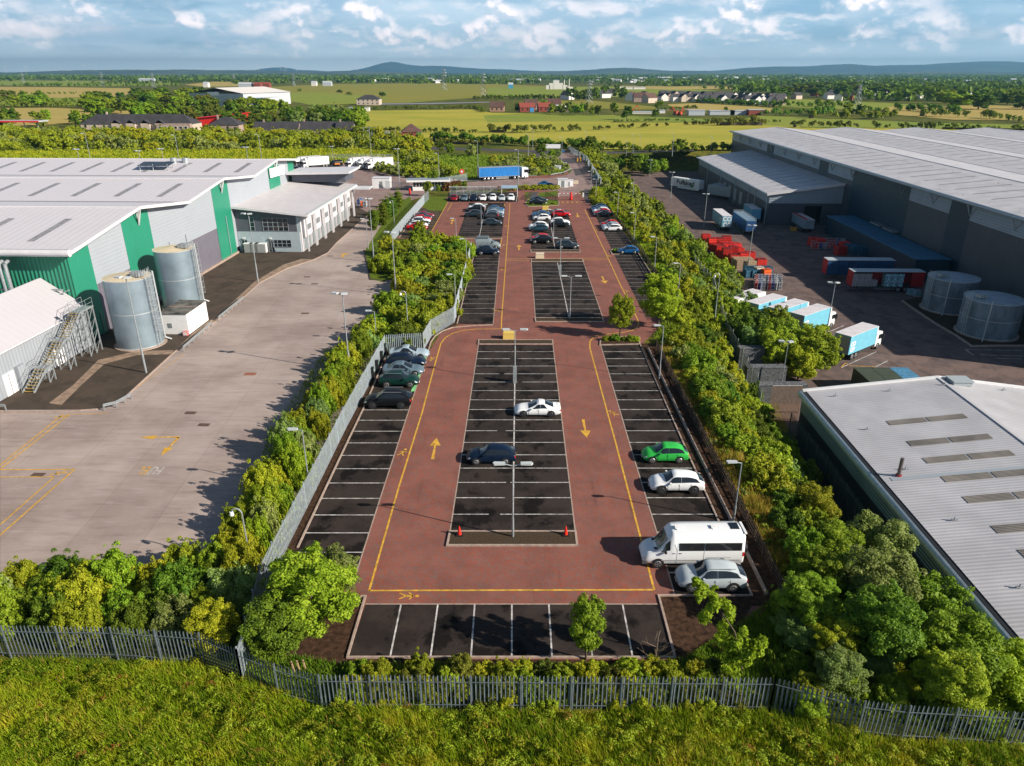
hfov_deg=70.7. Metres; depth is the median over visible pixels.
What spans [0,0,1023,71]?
sky
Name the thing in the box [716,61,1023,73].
hills
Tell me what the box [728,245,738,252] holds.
crate stack
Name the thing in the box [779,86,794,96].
tree
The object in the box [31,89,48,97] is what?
tree
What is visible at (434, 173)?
tree
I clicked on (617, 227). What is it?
parked car
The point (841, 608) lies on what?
shrub
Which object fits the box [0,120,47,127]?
petrol canopy
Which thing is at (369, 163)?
box lorry
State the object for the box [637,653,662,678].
shrub
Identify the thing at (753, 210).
trailer
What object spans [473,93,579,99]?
hedge
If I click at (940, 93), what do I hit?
tree
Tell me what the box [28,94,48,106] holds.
tree
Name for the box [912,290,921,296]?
liquid container
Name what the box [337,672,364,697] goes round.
shrub
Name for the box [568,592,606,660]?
tree
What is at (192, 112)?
tree
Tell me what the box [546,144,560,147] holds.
road sign board
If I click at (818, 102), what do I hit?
hedge
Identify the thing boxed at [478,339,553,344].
kerbed island
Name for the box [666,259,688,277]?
shrub
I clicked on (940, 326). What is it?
kerb
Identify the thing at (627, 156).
tree
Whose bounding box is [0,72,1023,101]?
woodland
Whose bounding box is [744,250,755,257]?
crate stack
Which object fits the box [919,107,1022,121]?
hedge
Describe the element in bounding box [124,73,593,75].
hills
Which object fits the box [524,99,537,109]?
house
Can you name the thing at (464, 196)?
parked car
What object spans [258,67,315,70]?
hills
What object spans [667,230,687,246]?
shrub
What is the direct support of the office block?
on the tarmac apron
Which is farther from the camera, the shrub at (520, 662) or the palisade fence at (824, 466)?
the palisade fence at (824, 466)
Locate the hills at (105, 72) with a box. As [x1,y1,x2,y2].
[0,69,431,74]
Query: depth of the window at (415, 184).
209.65 m
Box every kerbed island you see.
[446,530,577,546]
[465,237,501,238]
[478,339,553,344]
[524,199,558,206]
[530,250,580,251]
[531,259,583,261]
[534,317,603,321]
[599,336,639,345]
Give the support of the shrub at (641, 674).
on the ground at (686, 161)
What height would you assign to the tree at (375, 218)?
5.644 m
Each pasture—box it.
[0,80,173,85]
[0,97,80,105]
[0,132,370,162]
[232,83,545,102]
[290,92,385,104]
[362,122,961,148]
[365,109,608,126]
[483,113,737,121]
[487,86,719,98]
[540,99,654,109]
[739,115,1023,128]
[775,99,926,109]
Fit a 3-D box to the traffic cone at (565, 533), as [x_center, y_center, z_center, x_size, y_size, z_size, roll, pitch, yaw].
[3.973,10.876,53.282,0.480,0.750,0.480,0,23,0]
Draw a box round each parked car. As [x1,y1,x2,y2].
[363,388,412,408]
[378,370,419,387]
[382,360,423,375]
[385,352,425,365]
[389,344,429,356]
[406,223,427,229]
[409,218,429,224]
[412,216,430,221]
[413,214,431,219]
[415,211,434,216]
[415,212,432,217]
[450,194,457,200]
[461,194,467,200]
[464,209,482,216]
[466,443,515,464]
[467,205,484,210]
[470,193,477,200]
[476,245,499,254]
[479,194,486,200]
[483,218,501,225]
[485,211,503,218]
[487,207,503,211]
[489,193,496,200]
[498,194,504,200]
[507,193,514,200]
[514,399,560,416]
[528,221,548,227]
[529,199,546,203]
[529,224,548,231]
[529,233,549,239]
[530,196,547,200]
[530,234,552,243]
[531,210,550,215]
[532,212,549,216]
[532,213,550,220]
[538,181,552,184]
[550,217,569,222]
[551,220,569,227]
[552,209,570,216]
[556,239,578,248]
[591,205,607,209]
[593,208,610,213]
[593,210,612,216]
[600,219,618,225]
[601,221,619,227]
[602,223,621,231]
[617,245,638,253]
[641,441,688,463]
[648,469,704,493]
[675,557,747,592]
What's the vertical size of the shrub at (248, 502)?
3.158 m
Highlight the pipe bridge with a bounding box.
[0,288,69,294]
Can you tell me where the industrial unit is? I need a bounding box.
[795,375,1023,723]
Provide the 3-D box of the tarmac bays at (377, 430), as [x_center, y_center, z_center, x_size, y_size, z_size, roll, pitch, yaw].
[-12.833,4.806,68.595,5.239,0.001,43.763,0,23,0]
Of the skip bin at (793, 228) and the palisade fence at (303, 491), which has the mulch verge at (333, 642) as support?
the palisade fence at (303, 491)
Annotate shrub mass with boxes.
[0,122,792,574]
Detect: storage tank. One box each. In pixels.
[101,268,171,351]
[152,239,208,309]
[919,270,980,315]
[953,290,1023,341]
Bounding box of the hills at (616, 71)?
[483,68,840,74]
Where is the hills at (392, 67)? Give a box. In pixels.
[350,62,543,73]
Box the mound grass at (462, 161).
[385,153,564,179]
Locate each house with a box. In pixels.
[139,78,155,81]
[203,82,209,86]
[208,115,246,131]
[238,82,253,86]
[252,82,261,86]
[253,119,300,131]
[261,82,271,87]
[299,119,335,132]
[311,81,317,85]
[322,81,332,85]
[335,119,355,134]
[356,95,381,104]
[401,124,421,136]
[489,101,504,111]
[519,103,534,111]
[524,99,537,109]
[537,102,551,111]
[545,99,560,105]
[560,91,573,99]
[599,90,610,97]
[625,91,632,100]
[632,92,645,101]
[641,93,657,102]
[657,93,667,100]
[669,94,679,101]
[679,94,687,101]
[686,94,692,101]
[692,94,698,101]
[696,94,705,102]
[707,95,718,102]
[717,95,727,102]
[731,95,738,100]
[735,95,744,103]
[744,95,753,100]
[750,96,762,104]
[772,96,785,104]
[775,93,787,98]
[791,92,802,98]
[823,92,834,98]
[834,93,842,100]
[843,93,853,99]
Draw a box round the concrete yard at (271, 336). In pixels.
[0,162,522,637]
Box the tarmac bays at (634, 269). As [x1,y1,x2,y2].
[596,216,665,316]
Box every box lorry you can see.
[293,155,319,167]
[300,156,328,166]
[344,156,368,166]
[355,157,378,169]
[364,157,392,169]
[733,288,765,301]
[745,293,786,313]
[768,298,809,321]
[790,303,837,329]
[833,322,884,359]
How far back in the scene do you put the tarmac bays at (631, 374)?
69.38 m
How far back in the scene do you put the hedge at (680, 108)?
665.76 m
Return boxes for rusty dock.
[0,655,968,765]
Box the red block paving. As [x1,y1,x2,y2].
[344,170,768,659]
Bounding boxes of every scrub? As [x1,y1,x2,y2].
[297,76,745,83]
[719,76,1023,101]
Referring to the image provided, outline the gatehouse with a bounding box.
[406,177,449,190]
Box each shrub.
[0,571,18,588]
[0,576,31,642]
[2,555,43,588]
[12,573,44,616]
[23,571,63,609]
[24,585,67,643]
[31,548,82,589]
[45,597,111,650]
[47,560,115,614]
[60,553,119,589]
[83,540,143,599]
[99,583,147,629]
[103,594,158,650]
[130,554,166,594]
[131,579,180,631]
[147,593,195,648]
[148,556,209,602]
[160,536,200,568]
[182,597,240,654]
[187,581,215,611]
[190,534,225,580]
[193,551,220,585]
[206,560,265,615]
[213,521,265,558]
[219,536,265,586]
[220,495,252,531]
[238,458,274,504]
[240,510,275,555]
[245,484,259,507]
[248,477,287,526]
[248,496,284,544]
[253,456,286,477]
[257,460,291,485]
[265,410,299,453]
[265,451,284,469]
[268,431,302,454]
[273,479,299,513]
[277,438,316,490]
[282,412,311,433]
[287,404,308,420]
[294,425,323,458]
[295,425,316,448]
[302,382,318,407]
[304,397,331,424]
[307,380,336,414]
[307,407,331,438]
[318,374,345,408]
[319,362,341,379]
[328,355,348,368]
[329,347,346,366]
[329,373,353,405]
[331,680,365,709]
[334,337,362,359]
[335,363,357,392]
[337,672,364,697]
[341,658,368,677]
[350,315,385,336]
[350,329,372,357]
[360,329,380,348]
[360,656,393,683]
[363,312,388,326]
[363,672,385,701]
[367,248,390,272]
[370,289,403,311]
[374,235,400,253]
[377,302,394,320]
[377,677,406,707]
[379,323,399,346]
[382,669,400,687]
[386,256,407,273]
[388,303,419,325]
[390,249,411,265]
[390,271,412,289]
[393,320,425,346]
[394,275,424,294]
[397,292,422,305]
[397,665,427,699]
[398,239,414,253]
[398,266,420,280]
[398,299,419,308]
[401,308,441,335]
[402,265,421,275]
[403,646,434,677]
[406,225,434,240]
[406,254,427,271]
[407,250,424,261]
[407,674,437,705]
[409,233,430,247]
[412,275,434,285]
[413,298,444,322]
[419,299,450,316]
[422,243,447,257]
[422,257,443,271]
[422,267,438,283]
[423,286,448,301]
[427,681,448,706]
[428,235,445,246]
[428,666,441,687]
[431,267,467,289]
[434,251,449,261]
[434,279,464,300]
[434,289,463,316]
[438,665,460,693]
[440,258,460,268]
[441,241,461,251]
[444,652,474,684]
[447,250,474,272]
[448,263,475,280]
[451,236,475,250]
[453,679,474,703]
[454,242,476,257]
[471,658,492,680]
[472,677,499,711]
[477,674,494,689]
[487,666,515,695]
[489,655,516,679]
[494,680,517,710]
[507,665,534,693]
[515,656,536,672]
[517,672,542,708]
[530,669,545,683]
[533,657,557,675]
[537,684,563,711]
[542,665,576,699]
[553,659,577,676]
[563,673,587,702]
[574,658,599,682]
[582,673,618,706]
[587,659,613,677]
[597,663,626,690]
[601,334,608,340]
[606,687,626,712]
[609,333,621,340]
[614,656,638,673]
[619,668,640,691]
[625,334,635,341]
[625,680,651,712]
[633,335,639,341]
[635,666,657,701]
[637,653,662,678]
[651,201,665,212]
[651,680,669,705]
[655,657,685,682]
[657,263,681,281]
[660,216,681,229]
[660,675,680,698]
[663,224,677,234]
[664,307,695,328]
[665,329,692,348]
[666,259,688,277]
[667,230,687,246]
[673,680,704,713]
[677,296,707,324]
[677,674,699,691]
[678,228,694,241]
[680,348,717,371]
[681,656,706,675]
[682,323,704,342]
[682,367,709,382]
[683,284,710,305]
[685,240,707,254]
[685,272,702,287]
[686,341,705,353]
[687,243,706,261]
[688,371,727,398]
[689,274,705,286]
[689,684,718,714]
[691,323,717,342]
[692,366,730,398]
[695,266,712,277]
[695,390,723,407]
[695,667,720,691]
[696,258,720,269]
[696,336,710,348]
[697,260,714,271]
[698,394,733,421]
[700,253,715,264]
[702,656,731,679]
[703,285,735,314]
[703,345,728,368]
[704,268,733,287]
[705,287,733,304]
[705,399,749,429]
[709,280,738,294]
[709,372,740,402]
[709,683,732,710]
[711,329,729,345]
[711,336,733,356]
[712,345,728,358]
[712,419,739,446]
[713,370,738,383]
[714,311,730,328]
[715,359,726,371]
[716,259,734,272]
[718,326,735,346]
[719,264,735,274]
[719,361,748,389]
[720,269,741,287]
[720,672,740,699]
[724,379,740,400]
[725,429,761,460]
[725,688,748,712]
[729,298,750,316]
[730,288,758,300]
[731,396,750,408]
[735,404,755,420]
[736,383,752,397]
[738,445,795,497]
[739,393,764,413]
[739,425,760,439]
[740,410,756,431]
[742,381,763,400]
[749,405,766,421]
[749,412,779,441]
[750,433,769,445]
[753,397,775,421]
[753,436,793,471]
[755,418,789,447]
[762,507,805,535]
[765,584,783,613]
[766,488,801,513]
[769,608,797,637]
[778,435,799,452]
[781,648,816,677]
[782,526,828,575]
[784,458,804,476]
[785,443,803,460]
[785,670,830,703]
[786,478,806,496]
[787,467,802,481]
[788,467,806,480]
[792,453,805,465]
[792,520,840,549]
[793,505,832,529]
[794,458,829,484]
[813,562,854,602]
[814,642,863,676]
[836,604,849,614]
[837,667,868,706]
[860,647,897,681]
[868,671,911,713]
[893,668,926,707]
[894,660,906,671]
[916,681,961,729]
[956,711,999,738]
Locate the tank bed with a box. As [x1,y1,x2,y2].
[904,296,1023,344]
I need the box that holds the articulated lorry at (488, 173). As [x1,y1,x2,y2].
[477,165,528,180]
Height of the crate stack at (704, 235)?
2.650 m
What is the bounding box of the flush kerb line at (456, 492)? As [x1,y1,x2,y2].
[356,256,674,604]
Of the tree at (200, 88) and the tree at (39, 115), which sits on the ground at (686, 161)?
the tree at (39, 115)
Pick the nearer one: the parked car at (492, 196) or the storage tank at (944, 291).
the storage tank at (944, 291)
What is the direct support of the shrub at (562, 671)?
on the ground at (686, 161)
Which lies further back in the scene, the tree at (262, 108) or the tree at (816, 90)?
the tree at (816, 90)
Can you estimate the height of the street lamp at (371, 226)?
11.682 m
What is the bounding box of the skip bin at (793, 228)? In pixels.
[790,226,796,230]
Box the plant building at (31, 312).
[0,278,93,400]
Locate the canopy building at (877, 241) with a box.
[825,215,951,280]
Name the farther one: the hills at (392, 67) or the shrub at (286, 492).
the hills at (392, 67)
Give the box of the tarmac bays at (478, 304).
[458,239,500,323]
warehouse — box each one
[0,158,299,338]
[189,87,290,105]
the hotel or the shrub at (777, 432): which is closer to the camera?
the shrub at (777, 432)
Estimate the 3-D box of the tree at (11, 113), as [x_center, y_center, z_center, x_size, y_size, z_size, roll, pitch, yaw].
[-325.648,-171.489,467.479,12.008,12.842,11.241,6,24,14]
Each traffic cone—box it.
[456,526,462,536]
[562,526,568,536]
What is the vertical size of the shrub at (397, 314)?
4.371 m
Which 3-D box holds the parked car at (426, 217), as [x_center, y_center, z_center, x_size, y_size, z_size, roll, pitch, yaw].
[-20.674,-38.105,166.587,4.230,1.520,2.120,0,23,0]
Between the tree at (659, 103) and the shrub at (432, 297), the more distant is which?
the tree at (659, 103)
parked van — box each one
[328,160,342,166]
[475,236,500,248]
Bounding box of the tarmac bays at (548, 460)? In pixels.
[451,345,573,529]
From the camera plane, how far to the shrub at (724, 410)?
68.56 m
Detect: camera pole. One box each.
[229,508,247,542]
[399,291,407,320]
[714,273,719,316]
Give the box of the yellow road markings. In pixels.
[0,202,654,599]
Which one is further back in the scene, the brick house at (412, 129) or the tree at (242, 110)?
the tree at (242, 110)
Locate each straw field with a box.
[0,87,130,97]
[0,108,129,127]
[187,82,237,86]
[626,86,730,89]
[668,103,772,111]
[872,105,1023,119]
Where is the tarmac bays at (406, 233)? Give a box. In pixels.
[400,208,441,237]
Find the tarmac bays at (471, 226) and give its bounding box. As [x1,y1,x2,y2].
[458,203,504,236]
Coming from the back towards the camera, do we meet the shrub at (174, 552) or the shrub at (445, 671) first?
the shrub at (174, 552)
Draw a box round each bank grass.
[638,235,1009,740]
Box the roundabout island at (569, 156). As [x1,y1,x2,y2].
[550,153,580,158]
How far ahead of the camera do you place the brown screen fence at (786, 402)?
87.16 m
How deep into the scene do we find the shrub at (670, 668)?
40.48 m
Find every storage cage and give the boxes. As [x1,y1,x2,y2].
[243,242,253,252]
[249,242,257,252]
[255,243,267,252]
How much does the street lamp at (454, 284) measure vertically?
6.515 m
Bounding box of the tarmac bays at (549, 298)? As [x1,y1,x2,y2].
[532,262,601,316]
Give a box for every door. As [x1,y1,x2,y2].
[2,370,18,396]
[53,345,66,365]
[193,309,202,329]
[268,240,274,251]
[304,234,311,249]
[313,227,320,242]
[321,222,328,236]
[329,216,335,230]
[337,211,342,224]
[344,207,349,218]
[738,191,741,203]
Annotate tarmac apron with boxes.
[0,206,366,409]
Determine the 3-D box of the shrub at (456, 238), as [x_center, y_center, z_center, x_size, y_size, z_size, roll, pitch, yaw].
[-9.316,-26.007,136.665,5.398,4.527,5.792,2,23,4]
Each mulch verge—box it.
[267,355,669,674]
[424,257,472,349]
[641,343,789,605]
[661,597,752,662]
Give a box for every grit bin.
[503,330,514,338]
[535,252,543,257]
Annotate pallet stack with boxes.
[731,256,742,266]
[734,259,746,269]
[745,259,756,265]
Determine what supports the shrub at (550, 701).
on the ground at (686, 161)
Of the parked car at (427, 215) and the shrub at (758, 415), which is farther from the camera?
the parked car at (427, 215)
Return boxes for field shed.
[633,111,651,113]
[686,110,705,114]
[707,110,734,114]
[730,110,746,114]
[746,109,763,114]
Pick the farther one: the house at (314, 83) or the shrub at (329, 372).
the house at (314, 83)
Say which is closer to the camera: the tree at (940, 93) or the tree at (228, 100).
the tree at (228, 100)
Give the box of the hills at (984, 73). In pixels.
[799,72,1023,75]
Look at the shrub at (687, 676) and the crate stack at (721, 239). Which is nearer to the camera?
the shrub at (687, 676)
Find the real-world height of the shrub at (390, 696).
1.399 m
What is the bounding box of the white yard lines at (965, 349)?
[829,325,1022,367]
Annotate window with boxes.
[249,218,254,230]
[262,218,288,230]
[272,240,291,246]
[413,182,443,186]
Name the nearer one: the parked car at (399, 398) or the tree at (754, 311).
the parked car at (399, 398)
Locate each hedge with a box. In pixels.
[0,97,123,101]
[0,100,121,106]
[2,82,183,85]
[4,91,85,94]
[91,78,221,83]
[364,104,484,111]
[377,126,477,132]
[430,131,602,150]
[439,138,486,144]
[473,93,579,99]
[487,123,510,132]
[489,94,542,97]
[511,123,595,132]
[597,120,714,129]
[599,140,731,151]
[613,118,780,122]
[661,105,697,110]
[694,97,781,106]
[711,114,766,124]
[759,105,835,115]
[768,99,855,106]
[790,119,941,128]
[809,107,897,118]
[856,102,961,113]
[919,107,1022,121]
[942,123,1023,130]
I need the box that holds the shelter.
[501,185,517,193]
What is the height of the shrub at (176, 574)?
4.195 m
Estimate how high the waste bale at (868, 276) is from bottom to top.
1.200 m
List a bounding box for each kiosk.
[372,176,391,187]
[557,178,567,187]
[568,179,573,185]
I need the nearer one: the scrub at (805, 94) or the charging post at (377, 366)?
the charging post at (377, 366)
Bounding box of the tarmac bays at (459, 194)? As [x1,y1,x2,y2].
[447,192,517,201]
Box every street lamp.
[114,275,146,372]
[240,213,258,281]
[287,427,310,496]
[331,291,348,357]
[362,198,373,257]
[383,231,395,289]
[446,273,456,316]
[493,461,532,536]
[502,328,527,382]
[552,237,568,274]
[561,275,581,318]
[653,324,663,378]
[673,262,680,295]
[726,460,741,520]
[747,224,756,265]
[778,340,793,380]
[827,281,839,326]
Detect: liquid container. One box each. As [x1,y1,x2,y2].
[906,288,914,294]
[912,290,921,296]
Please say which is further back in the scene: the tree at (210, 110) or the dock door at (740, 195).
the tree at (210, 110)
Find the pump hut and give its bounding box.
[159,300,208,333]
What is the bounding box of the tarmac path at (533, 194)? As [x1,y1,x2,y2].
[527,192,537,199]
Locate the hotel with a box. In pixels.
[80,112,201,135]
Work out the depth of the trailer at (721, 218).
194.33 m
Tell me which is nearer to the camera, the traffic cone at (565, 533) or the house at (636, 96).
the traffic cone at (565, 533)
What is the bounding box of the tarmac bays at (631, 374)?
[601,345,749,593]
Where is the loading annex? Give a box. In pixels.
[696,150,845,224]
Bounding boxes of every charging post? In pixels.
[370,366,375,379]
[375,360,379,372]
[380,351,384,363]
[383,343,387,355]
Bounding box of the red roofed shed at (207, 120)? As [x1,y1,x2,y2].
[198,112,249,125]
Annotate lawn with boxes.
[365,196,413,281]
[365,252,397,279]
[421,196,446,210]
[538,190,557,196]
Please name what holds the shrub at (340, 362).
on the ground at (686, 161)
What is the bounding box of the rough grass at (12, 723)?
[0,651,1023,765]
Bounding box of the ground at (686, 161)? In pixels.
[0,75,1023,765]
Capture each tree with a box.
[0,90,16,99]
[0,108,16,118]
[0,110,13,124]
[4,95,21,104]
[12,112,21,123]
[20,93,31,102]
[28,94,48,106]
[28,111,47,123]
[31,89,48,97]
[33,117,47,126]
[40,109,51,119]
[68,113,80,125]
[70,109,81,118]
[76,94,93,105]
[81,113,95,122]
[83,98,105,113]
[86,91,105,96]
[97,108,112,113]
[100,98,114,112]
[101,91,112,98]
[106,96,114,106]
[112,98,126,113]
[115,92,124,97]
[121,99,136,112]
[128,86,140,94]
[129,100,155,113]
[131,106,145,113]
[136,91,153,103]
[146,97,162,106]
[149,91,156,98]
[150,101,163,113]
[155,88,169,92]
[156,95,168,106]
[161,95,169,107]
[161,107,177,113]
[167,95,183,112]
[170,98,187,113]
[172,90,184,96]
[179,87,191,94]
[184,105,198,118]
[185,98,201,114]
[186,89,198,95]
[192,87,204,92]
[195,94,213,99]
[199,97,219,108]
[202,105,214,116]
[205,101,219,110]
[214,107,228,115]
[219,112,228,118]
[223,99,238,110]
[223,100,240,113]
[227,113,239,119]
[234,111,243,120]
[235,587,313,659]
[237,96,255,107]
[238,107,249,113]
[240,113,255,124]
[245,105,259,118]
[251,113,259,121]
[252,97,264,108]
[257,98,279,111]
[258,102,278,113]
[259,114,271,120]
[261,540,360,638]
[266,111,276,120]
[277,99,288,109]
[278,108,286,120]
[286,105,305,120]
[286,110,302,120]
[305,105,314,119]
[307,108,314,120]
[308,112,322,120]
[312,108,329,120]
[314,104,332,120]
[320,542,362,592]
[329,110,343,120]
[331,113,341,120]
[333,102,342,109]
[341,116,350,120]
[343,109,352,116]
[346,110,364,127]
[351,105,368,120]
[351,111,366,125]
[366,207,380,229]
[376,198,389,224]
[378,195,392,219]
[388,194,397,216]
[392,188,404,207]
[413,220,426,228]
[421,181,432,191]
[427,170,438,177]
[435,139,445,151]
[444,143,454,154]
[465,143,476,155]
[474,144,480,153]
[514,102,518,110]
[535,143,546,155]
[548,102,554,112]
[548,149,555,157]
[554,148,560,156]
[558,104,566,112]
[565,101,574,111]
[566,87,577,99]
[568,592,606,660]
[571,103,584,114]
[576,90,582,99]
[579,136,600,148]
[580,102,588,114]
[581,89,590,98]
[588,105,594,113]
[590,86,600,98]
[594,105,601,113]
[604,154,614,163]
[607,293,637,336]
[610,102,618,114]
[614,84,620,92]
[614,157,625,170]
[618,86,628,98]
[619,151,633,167]
[621,106,632,119]
[626,157,640,173]
[636,267,683,327]
[637,154,648,169]
[639,158,656,175]
[651,160,660,171]
[652,109,659,117]
[654,100,663,108]
[657,158,668,170]
[671,138,687,156]
[691,576,768,674]
[724,308,757,344]
[735,305,769,341]
[735,324,763,349]
[757,304,795,327]
[759,317,805,363]
[759,327,797,363]
[769,86,790,95]
[770,570,842,626]
[775,614,818,652]
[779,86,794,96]
[783,339,820,380]
[789,84,807,91]
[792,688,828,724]
[793,480,841,519]
[796,328,844,369]
[796,543,847,596]
[799,323,833,340]
[804,84,815,91]
[804,570,842,610]
[804,612,863,660]
[808,87,825,96]
[812,83,826,90]
[813,641,873,699]
[819,516,865,563]
[831,85,853,93]
[834,578,927,670]
[835,544,927,607]
[842,103,854,113]
[845,509,919,574]
[849,84,861,92]
[854,104,866,113]
[860,86,878,92]
[875,86,900,96]
[903,608,1014,700]
[910,569,992,638]
[910,646,991,721]
[923,87,945,98]
[935,91,957,103]
[940,93,972,106]
[964,94,995,108]
[972,90,986,94]
[976,636,1023,728]
[996,93,1015,103]
[997,88,1017,95]
[1009,94,1023,108]
[1013,91,1023,99]
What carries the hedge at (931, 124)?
on the pasture at (662, 134)
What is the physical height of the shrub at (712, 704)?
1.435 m
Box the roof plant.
[137,157,188,169]
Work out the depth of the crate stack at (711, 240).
172.57 m
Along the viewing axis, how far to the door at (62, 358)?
84.68 m
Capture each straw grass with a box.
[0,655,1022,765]
[662,339,796,580]
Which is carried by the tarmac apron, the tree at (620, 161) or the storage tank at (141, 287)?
the storage tank at (141, 287)
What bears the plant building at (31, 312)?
on the ground at (686, 161)
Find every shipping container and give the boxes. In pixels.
[850,367,886,383]
[871,367,902,379]
[889,367,918,378]
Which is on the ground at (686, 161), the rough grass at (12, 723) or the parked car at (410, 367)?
the rough grass at (12, 723)
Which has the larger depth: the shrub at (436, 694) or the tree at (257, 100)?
the tree at (257, 100)
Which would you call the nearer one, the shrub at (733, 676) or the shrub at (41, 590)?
the shrub at (733, 676)
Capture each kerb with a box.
[0,215,367,412]
[297,354,386,547]
[346,595,366,655]
[346,656,675,658]
[364,250,392,280]
[428,324,492,349]
[457,257,473,323]
[591,204,650,272]
[640,343,752,595]
[647,348,768,595]
[657,594,750,655]
[901,300,1023,346]
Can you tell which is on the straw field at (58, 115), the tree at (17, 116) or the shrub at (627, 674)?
the tree at (17, 116)
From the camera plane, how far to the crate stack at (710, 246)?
171.23 m
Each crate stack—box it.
[701,233,710,242]
[706,237,716,248]
[708,242,718,251]
[712,243,716,253]
[715,244,725,255]
[716,237,725,242]
[717,249,721,257]
[721,242,731,245]
[721,247,732,259]
[722,235,731,240]
[727,253,739,264]
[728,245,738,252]
[731,242,741,246]
[738,252,748,256]
[742,268,751,277]
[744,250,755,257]
[750,268,758,277]
[755,258,766,265]
[760,268,771,274]
[807,236,819,245]
[814,237,826,246]
[833,245,847,254]
[838,241,850,244]
[845,243,857,252]
[848,245,861,254]
[860,246,866,255]
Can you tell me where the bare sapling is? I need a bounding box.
[638,631,671,659]
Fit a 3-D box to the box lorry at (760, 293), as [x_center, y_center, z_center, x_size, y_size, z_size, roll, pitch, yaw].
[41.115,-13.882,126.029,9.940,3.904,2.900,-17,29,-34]
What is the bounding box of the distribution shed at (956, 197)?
[730,127,1023,317]
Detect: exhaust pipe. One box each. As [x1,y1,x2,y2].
[0,258,7,291]
[2,258,12,289]
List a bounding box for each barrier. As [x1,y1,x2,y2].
[102,393,132,410]
[183,321,212,351]
[218,296,243,320]
[558,193,583,196]
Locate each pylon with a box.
[441,68,447,89]
[479,76,486,96]
[585,80,592,102]
[852,85,861,107]
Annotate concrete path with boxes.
[50,350,173,404]
[176,259,311,349]
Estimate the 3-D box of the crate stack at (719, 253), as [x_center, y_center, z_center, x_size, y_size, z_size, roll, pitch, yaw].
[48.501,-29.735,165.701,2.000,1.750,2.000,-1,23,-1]
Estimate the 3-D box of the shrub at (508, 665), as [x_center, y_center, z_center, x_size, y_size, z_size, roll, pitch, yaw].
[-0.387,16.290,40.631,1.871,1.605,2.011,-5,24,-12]
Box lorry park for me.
[293,163,424,211]
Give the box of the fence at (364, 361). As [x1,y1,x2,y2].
[239,346,378,616]
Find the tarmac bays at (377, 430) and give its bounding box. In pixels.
[297,353,414,569]
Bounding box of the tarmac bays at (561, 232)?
[531,210,578,249]
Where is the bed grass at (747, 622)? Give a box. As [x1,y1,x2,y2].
[229,592,777,708]
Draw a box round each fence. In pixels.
[0,625,238,677]
[235,336,384,675]
[235,649,773,710]
[332,154,389,158]
[384,333,422,349]
[385,181,409,188]
[390,195,423,237]
[422,249,469,347]
[449,174,466,182]
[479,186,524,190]
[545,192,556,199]
[568,145,600,183]
[602,202,678,306]
[656,339,785,588]
[695,255,761,400]
[769,677,1023,745]
[770,386,802,420]
[787,412,906,579]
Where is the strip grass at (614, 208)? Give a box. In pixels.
[595,185,667,271]
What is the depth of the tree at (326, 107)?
435.63 m
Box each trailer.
[670,176,703,191]
[707,184,729,199]
[712,208,731,229]
[732,210,756,233]
[743,204,761,221]
[791,212,814,231]
[821,257,895,278]
[846,268,925,292]
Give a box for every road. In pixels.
[356,102,489,104]
[372,144,693,153]
[455,167,601,195]
[529,151,601,185]
[565,163,585,169]
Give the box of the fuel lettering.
[148,467,163,473]
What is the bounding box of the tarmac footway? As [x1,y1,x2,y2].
[582,189,589,203]
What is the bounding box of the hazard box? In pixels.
[182,331,188,335]
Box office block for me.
[231,166,372,251]
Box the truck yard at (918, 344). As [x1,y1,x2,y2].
[621,171,1023,436]
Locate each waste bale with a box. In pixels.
[852,280,857,285]
[853,272,859,279]
[858,272,865,279]
[858,280,864,285]
[864,272,872,279]
[864,280,870,285]
[870,279,877,285]
[881,279,890,285]
[882,273,891,279]
[890,280,896,286]
[891,273,897,279]
[896,280,903,286]
[897,273,904,279]
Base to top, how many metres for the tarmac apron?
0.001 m
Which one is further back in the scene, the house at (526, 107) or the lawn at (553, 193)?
the house at (526, 107)
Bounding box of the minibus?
[638,521,747,567]
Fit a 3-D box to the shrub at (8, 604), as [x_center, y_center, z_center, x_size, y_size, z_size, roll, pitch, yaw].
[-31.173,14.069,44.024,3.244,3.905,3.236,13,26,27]
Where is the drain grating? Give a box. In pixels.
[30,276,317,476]
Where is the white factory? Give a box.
[546,79,572,88]
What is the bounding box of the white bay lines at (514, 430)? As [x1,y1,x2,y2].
[306,196,714,655]
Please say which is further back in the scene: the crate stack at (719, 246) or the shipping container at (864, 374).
the crate stack at (719, 246)
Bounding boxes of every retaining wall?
[736,345,765,371]
[744,364,787,384]
[756,381,807,403]
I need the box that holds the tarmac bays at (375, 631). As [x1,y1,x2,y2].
[349,605,672,655]
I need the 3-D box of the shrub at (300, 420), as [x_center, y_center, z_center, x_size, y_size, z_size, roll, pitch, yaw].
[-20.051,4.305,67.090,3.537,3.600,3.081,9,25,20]
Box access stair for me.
[20,297,102,392]

